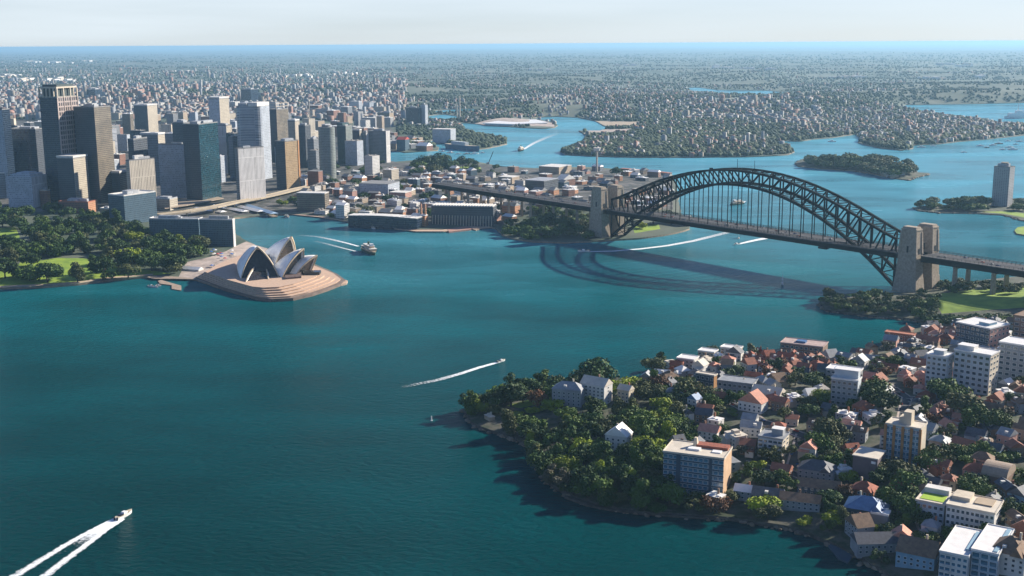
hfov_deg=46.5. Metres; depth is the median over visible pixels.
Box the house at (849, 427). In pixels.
[834,424,852,442]
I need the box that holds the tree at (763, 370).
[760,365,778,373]
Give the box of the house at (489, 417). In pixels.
[484,412,494,421]
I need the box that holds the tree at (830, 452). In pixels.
[824,448,845,463]
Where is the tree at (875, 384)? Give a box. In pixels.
[859,375,892,397]
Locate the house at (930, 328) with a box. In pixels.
[924,324,941,334]
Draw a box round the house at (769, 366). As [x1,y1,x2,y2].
[758,361,773,372]
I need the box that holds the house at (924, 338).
[922,335,934,344]
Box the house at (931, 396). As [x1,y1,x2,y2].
[915,390,935,403]
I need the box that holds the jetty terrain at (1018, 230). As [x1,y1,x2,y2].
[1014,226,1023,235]
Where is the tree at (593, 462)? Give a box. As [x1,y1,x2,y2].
[586,459,608,472]
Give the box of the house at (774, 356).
[771,353,783,360]
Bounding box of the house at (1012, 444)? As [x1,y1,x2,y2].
[1003,438,1023,456]
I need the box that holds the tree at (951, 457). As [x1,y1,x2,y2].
[927,443,956,461]
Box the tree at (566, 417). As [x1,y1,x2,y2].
[558,414,570,428]
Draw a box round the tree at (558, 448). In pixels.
[546,442,569,457]
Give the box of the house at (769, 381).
[763,376,781,387]
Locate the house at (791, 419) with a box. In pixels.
[785,411,799,426]
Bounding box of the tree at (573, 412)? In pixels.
[561,411,578,419]
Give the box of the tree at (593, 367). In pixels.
[578,356,619,379]
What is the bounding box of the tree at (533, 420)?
[523,416,547,428]
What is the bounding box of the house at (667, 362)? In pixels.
[664,359,672,367]
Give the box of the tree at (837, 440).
[825,434,844,449]
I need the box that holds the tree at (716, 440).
[711,434,721,442]
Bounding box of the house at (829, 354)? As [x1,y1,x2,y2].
[821,348,837,360]
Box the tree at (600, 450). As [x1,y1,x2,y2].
[590,440,612,460]
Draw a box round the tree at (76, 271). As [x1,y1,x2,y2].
[67,262,85,281]
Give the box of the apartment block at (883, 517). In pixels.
[870,509,890,524]
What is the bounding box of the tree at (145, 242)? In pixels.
[139,235,164,247]
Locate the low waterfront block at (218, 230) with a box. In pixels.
[199,216,235,246]
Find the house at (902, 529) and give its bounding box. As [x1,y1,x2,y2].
[891,524,912,536]
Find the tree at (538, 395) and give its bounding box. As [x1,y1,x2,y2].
[525,389,547,406]
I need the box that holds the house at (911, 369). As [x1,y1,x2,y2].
[898,365,916,375]
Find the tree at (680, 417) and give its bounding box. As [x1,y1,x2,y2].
[669,412,688,423]
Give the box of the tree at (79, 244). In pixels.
[72,235,89,251]
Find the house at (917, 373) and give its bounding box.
[914,370,924,378]
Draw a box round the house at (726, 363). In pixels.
[721,358,734,369]
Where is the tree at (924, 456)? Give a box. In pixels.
[919,447,945,468]
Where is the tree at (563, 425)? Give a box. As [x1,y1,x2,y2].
[556,420,574,432]
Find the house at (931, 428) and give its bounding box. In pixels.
[915,419,938,440]
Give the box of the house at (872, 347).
[865,341,877,354]
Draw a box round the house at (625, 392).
[617,382,634,402]
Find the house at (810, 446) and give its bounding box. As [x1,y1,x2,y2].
[798,438,818,458]
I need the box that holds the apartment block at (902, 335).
[884,329,915,341]
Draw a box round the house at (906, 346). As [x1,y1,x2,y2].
[903,343,921,353]
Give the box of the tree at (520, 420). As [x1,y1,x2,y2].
[504,413,529,425]
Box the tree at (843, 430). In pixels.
[836,422,853,445]
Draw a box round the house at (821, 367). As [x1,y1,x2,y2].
[816,362,831,378]
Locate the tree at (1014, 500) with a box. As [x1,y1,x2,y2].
[1005,497,1023,508]
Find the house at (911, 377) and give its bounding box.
[904,375,917,387]
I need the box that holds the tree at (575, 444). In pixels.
[568,436,592,452]
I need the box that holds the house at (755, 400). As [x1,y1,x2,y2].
[738,388,768,413]
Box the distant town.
[0,61,407,120]
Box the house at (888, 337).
[883,332,899,347]
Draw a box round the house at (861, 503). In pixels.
[844,490,889,514]
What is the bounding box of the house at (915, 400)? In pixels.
[912,398,928,405]
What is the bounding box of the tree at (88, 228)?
[73,221,96,235]
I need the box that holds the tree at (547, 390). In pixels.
[542,385,553,398]
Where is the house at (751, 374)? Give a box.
[744,369,762,377]
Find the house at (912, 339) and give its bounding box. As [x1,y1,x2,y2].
[907,335,920,343]
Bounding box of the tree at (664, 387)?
[659,384,668,392]
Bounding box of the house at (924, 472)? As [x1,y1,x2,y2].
[918,468,934,476]
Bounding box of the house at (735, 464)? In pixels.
[731,456,740,471]
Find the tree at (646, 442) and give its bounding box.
[638,438,654,458]
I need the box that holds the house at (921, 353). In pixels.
[911,349,927,357]
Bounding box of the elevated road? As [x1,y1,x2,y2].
[157,186,309,216]
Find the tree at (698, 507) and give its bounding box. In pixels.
[680,491,705,511]
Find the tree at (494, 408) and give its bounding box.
[485,404,502,413]
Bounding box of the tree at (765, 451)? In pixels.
[756,446,776,460]
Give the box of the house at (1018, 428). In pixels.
[1011,422,1023,440]
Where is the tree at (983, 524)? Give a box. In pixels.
[979,522,986,529]
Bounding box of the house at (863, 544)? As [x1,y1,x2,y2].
[850,531,898,557]
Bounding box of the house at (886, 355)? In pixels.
[882,352,893,362]
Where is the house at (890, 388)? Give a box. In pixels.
[886,385,894,394]
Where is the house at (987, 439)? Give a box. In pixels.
[978,437,997,442]
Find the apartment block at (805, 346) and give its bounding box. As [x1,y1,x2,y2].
[780,337,828,355]
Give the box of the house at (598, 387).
[580,374,612,404]
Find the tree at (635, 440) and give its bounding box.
[629,435,650,445]
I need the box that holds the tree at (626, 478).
[620,473,633,496]
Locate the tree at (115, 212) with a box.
[111,208,124,224]
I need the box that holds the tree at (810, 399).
[795,395,820,405]
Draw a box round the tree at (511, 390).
[491,381,528,406]
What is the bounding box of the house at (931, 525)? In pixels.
[919,516,941,536]
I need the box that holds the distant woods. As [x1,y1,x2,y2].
[0,51,1023,156]
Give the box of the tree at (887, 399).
[869,389,901,413]
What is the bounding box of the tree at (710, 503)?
[699,494,732,513]
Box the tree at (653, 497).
[645,489,665,501]
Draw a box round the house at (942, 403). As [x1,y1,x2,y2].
[933,400,948,407]
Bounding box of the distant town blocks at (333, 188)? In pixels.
[189,103,671,216]
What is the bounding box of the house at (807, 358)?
[802,355,815,362]
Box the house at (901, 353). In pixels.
[895,349,907,360]
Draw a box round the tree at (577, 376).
[565,368,591,383]
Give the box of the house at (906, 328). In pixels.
[900,323,914,332]
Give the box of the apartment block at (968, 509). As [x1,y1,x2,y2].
[945,489,1003,529]
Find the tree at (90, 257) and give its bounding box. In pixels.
[87,254,95,272]
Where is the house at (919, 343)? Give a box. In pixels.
[911,340,925,346]
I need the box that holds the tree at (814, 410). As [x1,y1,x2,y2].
[796,403,820,416]
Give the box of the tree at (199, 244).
[193,239,209,255]
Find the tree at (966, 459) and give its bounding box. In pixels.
[958,455,976,464]
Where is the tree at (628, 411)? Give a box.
[618,405,642,416]
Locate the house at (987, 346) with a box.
[979,344,996,349]
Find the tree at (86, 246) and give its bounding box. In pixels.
[76,235,94,252]
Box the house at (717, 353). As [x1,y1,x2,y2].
[713,351,723,356]
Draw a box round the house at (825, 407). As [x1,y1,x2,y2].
[820,400,838,416]
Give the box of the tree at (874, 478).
[868,471,879,484]
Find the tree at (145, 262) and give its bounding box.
[136,255,161,270]
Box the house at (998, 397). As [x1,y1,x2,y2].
[983,390,1006,405]
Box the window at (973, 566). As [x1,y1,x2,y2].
[971,564,978,569]
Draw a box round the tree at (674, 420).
[655,414,683,430]
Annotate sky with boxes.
[0,0,1023,49]
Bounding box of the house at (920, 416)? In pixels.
[914,413,929,421]
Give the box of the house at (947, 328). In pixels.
[944,324,954,333]
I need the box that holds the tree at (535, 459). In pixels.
[526,450,553,468]
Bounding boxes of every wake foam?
[10,518,124,575]
[315,236,357,245]
[434,362,499,381]
[524,139,542,148]
[590,232,726,251]
[740,238,766,243]
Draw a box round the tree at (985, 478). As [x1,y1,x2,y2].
[958,472,990,483]
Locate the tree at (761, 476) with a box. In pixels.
[750,469,779,485]
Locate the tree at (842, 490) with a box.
[836,484,854,499]
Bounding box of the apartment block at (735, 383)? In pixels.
[717,374,758,393]
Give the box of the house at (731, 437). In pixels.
[720,428,748,447]
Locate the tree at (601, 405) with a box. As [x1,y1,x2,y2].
[583,400,606,411]
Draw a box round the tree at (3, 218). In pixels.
[0,213,9,226]
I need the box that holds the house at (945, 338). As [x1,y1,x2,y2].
[938,334,953,344]
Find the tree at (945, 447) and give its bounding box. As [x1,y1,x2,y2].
[940,443,964,454]
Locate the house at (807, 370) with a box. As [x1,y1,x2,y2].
[797,367,810,373]
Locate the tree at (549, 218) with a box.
[539,212,557,226]
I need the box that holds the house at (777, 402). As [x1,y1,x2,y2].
[770,395,790,410]
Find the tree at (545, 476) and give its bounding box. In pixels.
[541,463,557,484]
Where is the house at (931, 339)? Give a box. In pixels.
[926,334,940,345]
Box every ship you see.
[445,141,479,151]
[1004,103,1023,118]
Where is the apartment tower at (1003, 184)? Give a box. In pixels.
[991,162,1014,206]
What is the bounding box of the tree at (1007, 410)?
[995,406,1014,416]
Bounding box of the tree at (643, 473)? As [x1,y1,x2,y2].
[631,468,662,483]
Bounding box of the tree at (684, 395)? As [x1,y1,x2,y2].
[679,392,691,403]
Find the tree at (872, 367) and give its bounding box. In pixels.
[868,359,888,370]
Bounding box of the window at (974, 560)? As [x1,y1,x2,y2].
[971,558,979,563]
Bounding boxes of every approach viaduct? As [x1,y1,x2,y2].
[432,181,590,225]
[921,250,1023,294]
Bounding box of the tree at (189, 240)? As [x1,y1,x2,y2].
[187,235,202,242]
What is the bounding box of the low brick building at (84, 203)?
[58,198,97,212]
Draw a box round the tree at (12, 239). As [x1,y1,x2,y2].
[0,236,22,244]
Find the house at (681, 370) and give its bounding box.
[674,362,689,376]
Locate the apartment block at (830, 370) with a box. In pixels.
[826,364,863,379]
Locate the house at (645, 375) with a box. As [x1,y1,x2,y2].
[640,370,650,379]
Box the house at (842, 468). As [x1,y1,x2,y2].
[835,460,851,479]
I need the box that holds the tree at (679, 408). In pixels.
[668,402,688,417]
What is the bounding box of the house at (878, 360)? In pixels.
[871,358,885,370]
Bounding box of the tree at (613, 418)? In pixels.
[606,413,630,426]
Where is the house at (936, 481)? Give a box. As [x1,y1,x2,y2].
[920,474,943,485]
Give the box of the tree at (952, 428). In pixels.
[938,423,957,437]
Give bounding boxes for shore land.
[0,44,1023,289]
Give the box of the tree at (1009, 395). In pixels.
[1004,392,1020,400]
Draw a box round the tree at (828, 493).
[815,488,842,503]
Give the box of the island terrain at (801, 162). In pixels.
[796,159,928,179]
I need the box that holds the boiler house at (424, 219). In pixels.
[418,204,427,226]
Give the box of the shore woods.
[560,106,1023,156]
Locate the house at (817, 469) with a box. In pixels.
[797,459,837,480]
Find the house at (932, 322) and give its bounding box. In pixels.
[923,320,939,325]
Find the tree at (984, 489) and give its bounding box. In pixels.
[975,482,1001,495]
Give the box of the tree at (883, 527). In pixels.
[877,522,898,531]
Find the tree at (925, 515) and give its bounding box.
[908,511,933,525]
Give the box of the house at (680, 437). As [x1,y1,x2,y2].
[666,434,686,442]
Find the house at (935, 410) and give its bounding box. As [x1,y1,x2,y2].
[928,404,941,419]
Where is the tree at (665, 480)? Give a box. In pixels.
[658,473,679,485]
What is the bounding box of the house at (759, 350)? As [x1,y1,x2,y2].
[756,346,762,355]
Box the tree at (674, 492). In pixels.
[652,481,687,504]
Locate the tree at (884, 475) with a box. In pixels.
[869,467,893,484]
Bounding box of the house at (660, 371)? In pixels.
[657,369,667,375]
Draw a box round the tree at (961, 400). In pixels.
[943,391,986,413]
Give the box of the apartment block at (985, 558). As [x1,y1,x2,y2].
[970,523,1014,575]
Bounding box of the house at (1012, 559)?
[992,532,1023,575]
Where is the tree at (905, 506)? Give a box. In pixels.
[891,494,922,518]
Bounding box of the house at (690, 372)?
[688,369,700,375]
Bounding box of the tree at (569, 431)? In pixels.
[563,424,591,445]
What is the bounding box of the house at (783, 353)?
[777,349,787,359]
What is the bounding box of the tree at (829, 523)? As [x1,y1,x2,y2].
[819,519,838,530]
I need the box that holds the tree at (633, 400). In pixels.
[625,397,639,406]
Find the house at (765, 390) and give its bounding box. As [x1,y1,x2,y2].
[751,384,785,396]
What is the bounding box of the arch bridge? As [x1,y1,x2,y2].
[603,160,927,285]
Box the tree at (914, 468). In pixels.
[888,460,922,474]
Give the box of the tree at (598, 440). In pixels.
[590,437,609,449]
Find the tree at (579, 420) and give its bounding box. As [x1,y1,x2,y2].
[565,413,591,427]
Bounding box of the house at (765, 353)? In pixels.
[761,349,775,359]
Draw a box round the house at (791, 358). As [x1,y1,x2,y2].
[786,356,798,360]
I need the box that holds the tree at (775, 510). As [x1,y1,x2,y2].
[752,502,782,519]
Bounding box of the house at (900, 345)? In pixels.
[897,342,904,348]
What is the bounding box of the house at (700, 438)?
[692,435,705,441]
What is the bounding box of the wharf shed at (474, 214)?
[431,203,496,226]
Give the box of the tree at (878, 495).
[872,491,895,505]
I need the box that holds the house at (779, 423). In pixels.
[771,421,786,426]
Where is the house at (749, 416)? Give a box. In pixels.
[740,412,759,420]
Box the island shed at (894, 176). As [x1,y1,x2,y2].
[890,174,898,178]
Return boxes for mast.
[398,92,398,123]
[458,96,461,116]
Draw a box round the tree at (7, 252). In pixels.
[0,247,17,257]
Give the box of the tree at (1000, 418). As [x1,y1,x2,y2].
[979,408,1012,428]
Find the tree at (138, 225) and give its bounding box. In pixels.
[128,219,143,229]
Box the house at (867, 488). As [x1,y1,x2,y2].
[850,477,878,496]
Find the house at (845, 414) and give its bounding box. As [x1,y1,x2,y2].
[835,407,858,419]
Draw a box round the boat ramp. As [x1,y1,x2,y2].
[828,544,852,563]
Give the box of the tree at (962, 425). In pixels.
[958,417,976,428]
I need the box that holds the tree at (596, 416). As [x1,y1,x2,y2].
[581,411,604,421]
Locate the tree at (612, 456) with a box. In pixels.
[603,452,628,461]
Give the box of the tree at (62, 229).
[51,225,66,235]
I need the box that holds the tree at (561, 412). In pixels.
[553,406,577,416]
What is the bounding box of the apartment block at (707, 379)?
[695,370,717,387]
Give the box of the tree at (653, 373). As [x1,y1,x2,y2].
[649,369,658,380]
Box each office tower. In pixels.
[0,108,14,197]
[0,172,6,197]
[7,171,47,207]
[10,118,16,127]
[11,126,45,173]
[38,84,78,202]
[40,187,50,206]
[56,154,89,199]
[73,103,114,203]
[86,88,102,97]
[100,206,108,214]
[108,189,156,222]
[111,169,127,192]
[126,155,156,196]
[127,135,147,158]
[132,89,144,94]
[133,103,158,131]
[140,132,164,183]
[156,196,177,210]
[158,142,186,197]
[172,119,189,143]
[182,120,221,199]
[208,92,229,124]
[218,123,231,172]
[228,135,237,178]
[234,145,265,203]
[236,101,272,178]
[241,88,258,101]
[269,102,288,162]
[275,138,300,189]
[287,118,299,153]
[298,123,310,167]
[307,136,318,170]
[318,124,335,177]
[337,122,352,163]
[352,129,361,139]
[362,130,368,155]
[367,128,390,162]
[377,111,393,116]
[406,106,421,123]
[421,103,427,125]
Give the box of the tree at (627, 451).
[626,445,643,456]
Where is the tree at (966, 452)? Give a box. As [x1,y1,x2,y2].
[955,444,974,460]
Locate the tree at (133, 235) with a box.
[124,231,144,240]
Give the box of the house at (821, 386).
[813,383,829,390]
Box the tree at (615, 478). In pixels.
[609,475,619,486]
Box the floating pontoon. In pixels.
[158,280,180,290]
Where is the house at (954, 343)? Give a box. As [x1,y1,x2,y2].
[949,337,964,352]
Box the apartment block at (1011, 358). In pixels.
[997,336,1023,381]
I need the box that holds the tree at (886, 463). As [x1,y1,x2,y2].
[876,457,907,474]
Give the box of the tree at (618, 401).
[611,396,625,413]
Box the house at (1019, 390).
[1013,384,1023,398]
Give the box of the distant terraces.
[680,91,823,122]
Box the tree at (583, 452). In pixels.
[568,442,594,464]
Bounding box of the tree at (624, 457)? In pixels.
[613,454,631,464]
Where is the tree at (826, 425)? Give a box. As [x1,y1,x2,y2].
[811,416,839,436]
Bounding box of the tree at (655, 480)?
[645,476,664,498]
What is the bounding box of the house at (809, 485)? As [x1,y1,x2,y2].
[796,476,841,497]
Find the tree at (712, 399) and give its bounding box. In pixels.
[702,393,723,404]
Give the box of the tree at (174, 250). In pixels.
[167,244,183,252]
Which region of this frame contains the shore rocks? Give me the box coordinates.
[459,159,1023,575]
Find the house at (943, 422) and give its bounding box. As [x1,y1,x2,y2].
[938,417,957,435]
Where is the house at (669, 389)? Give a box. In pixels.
[665,383,677,394]
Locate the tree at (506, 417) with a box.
[500,408,516,434]
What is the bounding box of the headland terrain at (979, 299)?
[463,277,1023,575]
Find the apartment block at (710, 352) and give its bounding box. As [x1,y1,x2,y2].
[697,347,718,357]
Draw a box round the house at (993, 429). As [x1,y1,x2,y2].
[977,420,999,436]
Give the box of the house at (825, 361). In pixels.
[816,356,830,363]
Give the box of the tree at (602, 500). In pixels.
[596,490,617,506]
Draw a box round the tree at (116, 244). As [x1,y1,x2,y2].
[106,238,123,249]
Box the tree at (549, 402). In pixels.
[541,399,565,407]
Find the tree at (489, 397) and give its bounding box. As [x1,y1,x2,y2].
[480,391,507,404]
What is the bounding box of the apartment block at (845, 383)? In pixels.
[830,366,861,406]
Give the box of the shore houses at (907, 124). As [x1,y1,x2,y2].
[559,92,1022,152]
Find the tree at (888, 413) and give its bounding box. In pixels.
[882,409,892,421]
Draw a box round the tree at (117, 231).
[106,227,122,238]
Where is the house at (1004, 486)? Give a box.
[994,477,1017,499]
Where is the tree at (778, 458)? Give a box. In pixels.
[770,444,797,462]
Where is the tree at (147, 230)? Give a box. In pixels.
[138,227,152,234]
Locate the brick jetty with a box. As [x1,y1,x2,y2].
[448,226,470,232]
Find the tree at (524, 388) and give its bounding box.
[516,386,532,402]
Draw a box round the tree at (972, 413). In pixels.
[961,403,988,426]
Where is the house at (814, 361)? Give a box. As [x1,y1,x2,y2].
[809,358,823,369]
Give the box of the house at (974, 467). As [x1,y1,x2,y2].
[962,459,982,476]
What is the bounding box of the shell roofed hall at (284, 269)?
[195,236,347,301]
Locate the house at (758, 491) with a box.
[751,484,784,503]
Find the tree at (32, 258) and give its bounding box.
[18,252,41,264]
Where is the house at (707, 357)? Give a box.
[698,352,712,361]
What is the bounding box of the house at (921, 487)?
[918,481,931,491]
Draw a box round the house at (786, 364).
[782,362,792,368]
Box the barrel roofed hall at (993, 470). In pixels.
[981,459,1015,484]
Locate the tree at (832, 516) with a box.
[821,509,843,524]
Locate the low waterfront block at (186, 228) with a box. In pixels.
[149,215,202,239]
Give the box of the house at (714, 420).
[707,412,723,424]
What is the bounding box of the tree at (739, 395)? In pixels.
[731,390,745,402]
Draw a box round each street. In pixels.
[729,401,957,485]
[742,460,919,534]
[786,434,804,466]
[863,371,940,400]
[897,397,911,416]
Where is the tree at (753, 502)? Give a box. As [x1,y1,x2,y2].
[745,494,782,510]
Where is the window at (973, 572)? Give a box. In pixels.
[970,570,978,575]
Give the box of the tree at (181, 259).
[163,254,187,269]
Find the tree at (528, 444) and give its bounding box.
[524,440,546,450]
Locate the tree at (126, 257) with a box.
[117,250,142,264]
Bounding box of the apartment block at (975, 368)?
[952,342,999,395]
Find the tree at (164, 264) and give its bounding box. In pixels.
[153,257,171,270]
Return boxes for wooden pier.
[147,275,194,279]
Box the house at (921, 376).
[918,370,925,384]
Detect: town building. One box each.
[24,121,33,125]
[34,120,41,126]
[111,112,122,119]
[112,125,119,133]
[112,127,117,152]
[114,153,125,164]
[114,159,119,169]
[117,134,129,150]
[122,112,133,133]
[130,129,144,137]
[161,123,171,132]
[165,132,172,142]
[166,113,177,123]
[173,111,187,120]
[189,111,197,120]
[201,115,209,119]
[219,154,226,182]
[226,131,237,174]
[229,101,239,106]
[229,112,235,118]
[230,120,236,127]
[269,101,278,108]
[301,178,305,185]
[302,117,315,136]
[307,105,321,108]
[309,148,319,169]
[314,208,329,214]
[315,108,329,112]
[315,120,324,130]
[317,182,328,187]
[326,109,338,117]
[330,120,339,125]
[337,112,346,122]
[341,106,351,113]
[344,183,358,189]
[344,188,356,195]
[345,139,363,165]
[346,115,352,122]
[346,196,358,202]
[349,100,361,108]
[350,186,358,193]
[350,201,362,206]
[350,206,360,212]
[352,175,366,180]
[353,110,362,125]
[354,127,367,131]
[358,209,373,212]
[360,119,369,127]
[361,117,376,127]
[363,101,375,106]
[364,154,379,176]
[365,174,377,180]
[367,191,380,198]
[368,198,381,204]
[368,204,383,212]
[373,200,384,207]
[375,106,385,110]
[375,194,386,200]
[376,115,384,129]
[378,208,392,213]
[383,167,398,179]
[384,116,393,126]
[387,198,401,205]
[390,141,396,148]
[392,210,405,214]
[398,196,407,203]
[404,166,414,173]
[407,207,417,214]
[408,177,419,185]
[408,199,421,207]
[409,143,416,148]
[410,202,419,207]
[411,140,424,143]
[416,142,432,150]
[420,179,431,187]
[423,201,436,209]
[430,175,442,181]
[430,194,446,201]
[431,171,443,176]
[451,195,459,202]
[466,176,477,182]
[469,196,479,202]
[479,197,489,203]
[482,183,494,188]
[482,196,494,203]
[497,212,500,220]
[498,184,513,190]
[498,186,510,190]
[502,202,519,213]
[502,213,516,220]
[507,165,518,171]
[515,179,524,184]
[515,187,528,192]
[529,189,542,194]
[532,187,547,192]
[539,173,551,177]
[562,184,576,188]
[562,188,574,195]
[588,175,599,180]
[592,164,603,170]
[599,180,613,188]
[606,178,617,184]
[629,168,639,172]
[640,196,655,203]
[647,170,660,176]
[659,188,668,194]
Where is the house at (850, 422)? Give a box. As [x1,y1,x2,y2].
[840,418,862,425]
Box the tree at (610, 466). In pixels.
[591,459,626,476]
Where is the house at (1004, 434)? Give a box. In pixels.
[996,426,1018,444]
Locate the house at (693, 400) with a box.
[687,392,702,411]
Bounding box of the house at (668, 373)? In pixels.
[660,370,679,378]
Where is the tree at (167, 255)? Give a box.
[159,253,175,264]
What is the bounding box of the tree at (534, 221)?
[522,217,542,228]
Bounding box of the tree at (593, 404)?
[584,394,603,414]
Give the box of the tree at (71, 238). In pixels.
[63,233,77,252]
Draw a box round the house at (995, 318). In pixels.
[988,314,1000,320]
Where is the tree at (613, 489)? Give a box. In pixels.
[604,478,617,492]
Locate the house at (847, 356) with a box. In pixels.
[835,351,852,362]
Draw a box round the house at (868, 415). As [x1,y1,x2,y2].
[862,409,884,424]
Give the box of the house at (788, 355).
[785,353,796,359]
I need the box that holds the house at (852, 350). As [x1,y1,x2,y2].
[849,347,856,355]
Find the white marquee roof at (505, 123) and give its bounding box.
[483,119,547,125]
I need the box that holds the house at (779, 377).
[767,372,787,386]
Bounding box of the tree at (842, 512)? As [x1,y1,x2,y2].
[835,505,849,526]
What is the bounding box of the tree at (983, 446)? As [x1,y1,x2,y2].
[967,440,995,454]
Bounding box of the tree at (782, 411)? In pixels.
[776,406,791,420]
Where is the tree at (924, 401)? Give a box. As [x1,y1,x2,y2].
[920,395,932,408]
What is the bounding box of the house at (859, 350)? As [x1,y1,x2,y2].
[855,347,872,355]
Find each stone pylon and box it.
[589,186,609,237]
[608,184,625,234]
[892,225,923,292]
[917,222,939,289]
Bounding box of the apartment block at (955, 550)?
[938,525,982,575]
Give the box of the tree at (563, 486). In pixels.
[558,482,577,492]
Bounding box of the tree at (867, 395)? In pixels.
[858,388,876,403]
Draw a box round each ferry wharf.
[194,207,226,213]
[213,204,248,212]
[236,204,263,212]
[244,203,277,216]
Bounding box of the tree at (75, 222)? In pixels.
[70,218,79,228]
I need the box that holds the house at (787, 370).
[780,365,792,374]
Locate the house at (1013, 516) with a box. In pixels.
[1004,508,1023,527]
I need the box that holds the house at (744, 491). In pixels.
[733,481,752,501]
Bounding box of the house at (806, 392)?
[801,387,816,397]
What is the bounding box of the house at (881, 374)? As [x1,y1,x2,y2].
[869,371,888,381]
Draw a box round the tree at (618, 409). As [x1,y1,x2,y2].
[612,402,637,414]
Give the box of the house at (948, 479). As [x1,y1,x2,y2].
[940,470,957,491]
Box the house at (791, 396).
[786,392,801,407]
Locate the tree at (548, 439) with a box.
[542,431,567,447]
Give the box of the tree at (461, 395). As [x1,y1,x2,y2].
[458,393,478,404]
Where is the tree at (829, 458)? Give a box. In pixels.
[823,452,850,466]
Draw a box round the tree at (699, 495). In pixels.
[684,491,705,501]
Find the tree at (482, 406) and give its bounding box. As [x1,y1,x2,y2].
[474,398,489,412]
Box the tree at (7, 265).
[0,257,19,277]
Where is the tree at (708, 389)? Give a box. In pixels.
[699,386,714,399]
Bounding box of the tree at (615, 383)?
[610,378,619,393]
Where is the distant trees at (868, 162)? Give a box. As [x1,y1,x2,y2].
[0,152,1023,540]
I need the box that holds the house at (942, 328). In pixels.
[936,323,946,333]
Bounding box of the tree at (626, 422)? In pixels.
[618,419,636,433]
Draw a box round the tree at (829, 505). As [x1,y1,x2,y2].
[821,496,837,512]
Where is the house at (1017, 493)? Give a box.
[1004,485,1023,502]
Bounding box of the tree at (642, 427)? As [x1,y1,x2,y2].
[634,414,655,439]
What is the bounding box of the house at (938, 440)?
[928,432,951,449]
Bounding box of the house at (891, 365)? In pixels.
[883,362,899,373]
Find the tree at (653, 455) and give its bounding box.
[642,446,662,468]
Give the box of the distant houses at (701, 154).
[0,56,1023,156]
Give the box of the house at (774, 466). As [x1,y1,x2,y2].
[770,460,793,482]
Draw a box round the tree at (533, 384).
[518,377,544,390]
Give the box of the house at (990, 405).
[983,399,1006,411]
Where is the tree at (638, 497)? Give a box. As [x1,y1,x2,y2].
[629,478,651,508]
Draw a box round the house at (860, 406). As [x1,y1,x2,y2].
[852,397,874,416]
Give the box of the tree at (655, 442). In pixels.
[637,437,668,450]
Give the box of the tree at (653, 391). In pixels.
[636,383,664,402]
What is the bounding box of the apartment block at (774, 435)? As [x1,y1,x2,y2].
[757,425,789,457]
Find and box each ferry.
[361,241,376,254]
[517,145,523,151]
[730,198,743,205]
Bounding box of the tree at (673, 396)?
[658,390,681,400]
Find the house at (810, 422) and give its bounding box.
[806,417,816,433]
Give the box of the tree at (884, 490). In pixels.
[876,485,920,505]
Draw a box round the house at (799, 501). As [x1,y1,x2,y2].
[779,489,821,511]
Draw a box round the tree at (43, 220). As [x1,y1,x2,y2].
[30,217,53,226]
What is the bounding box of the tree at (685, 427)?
[672,424,688,435]
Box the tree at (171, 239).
[166,236,178,243]
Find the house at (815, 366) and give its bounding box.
[813,362,817,374]
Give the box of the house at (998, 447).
[984,438,1004,459]
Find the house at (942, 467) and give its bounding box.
[925,456,952,475]
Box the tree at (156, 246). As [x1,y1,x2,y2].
[151,241,171,252]
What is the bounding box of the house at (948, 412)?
[940,407,953,418]
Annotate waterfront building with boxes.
[297,191,328,210]
[307,170,322,185]
[335,202,349,218]
[359,180,399,194]
[389,190,411,196]
[396,137,409,150]
[432,128,455,142]
[498,175,518,183]
[525,177,557,190]
[539,164,571,173]
[557,174,575,185]
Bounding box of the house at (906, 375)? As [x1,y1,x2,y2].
[903,372,911,383]
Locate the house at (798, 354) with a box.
[795,351,804,358]
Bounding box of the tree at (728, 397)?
[722,389,735,404]
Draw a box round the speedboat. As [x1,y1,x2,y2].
[114,509,131,520]
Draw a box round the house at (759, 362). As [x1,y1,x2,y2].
[756,357,765,369]
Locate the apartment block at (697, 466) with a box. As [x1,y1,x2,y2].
[663,437,732,493]
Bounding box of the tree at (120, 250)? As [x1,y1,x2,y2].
[113,247,134,254]
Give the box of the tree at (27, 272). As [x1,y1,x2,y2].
[15,266,37,280]
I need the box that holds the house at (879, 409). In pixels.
[873,401,885,411]
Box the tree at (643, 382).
[630,379,650,396]
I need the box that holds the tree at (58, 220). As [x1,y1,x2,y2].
[52,216,62,226]
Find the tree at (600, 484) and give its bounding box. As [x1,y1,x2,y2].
[587,478,612,496]
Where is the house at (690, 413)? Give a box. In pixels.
[681,405,694,423]
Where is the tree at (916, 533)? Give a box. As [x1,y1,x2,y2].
[911,530,939,540]
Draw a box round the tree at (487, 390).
[486,384,504,391]
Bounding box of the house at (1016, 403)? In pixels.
[1006,395,1023,413]
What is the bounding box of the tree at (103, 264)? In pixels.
[87,255,115,273]
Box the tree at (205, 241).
[191,235,211,248]
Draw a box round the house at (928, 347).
[924,342,934,350]
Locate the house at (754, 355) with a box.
[748,352,757,360]
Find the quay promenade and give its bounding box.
[292,214,491,231]
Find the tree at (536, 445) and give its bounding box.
[526,442,542,454]
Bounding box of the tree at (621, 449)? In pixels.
[615,442,630,456]
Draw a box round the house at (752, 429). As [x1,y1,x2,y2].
[739,420,762,437]
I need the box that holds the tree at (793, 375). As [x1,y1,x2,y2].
[785,371,805,384]
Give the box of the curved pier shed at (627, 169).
[620,168,671,174]
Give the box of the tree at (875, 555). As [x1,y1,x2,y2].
[869,548,889,562]
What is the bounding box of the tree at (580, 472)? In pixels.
[569,464,606,481]
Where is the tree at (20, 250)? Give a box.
[3,245,27,255]
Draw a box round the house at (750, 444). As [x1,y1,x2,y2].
[739,435,757,457]
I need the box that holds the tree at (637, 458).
[628,444,647,470]

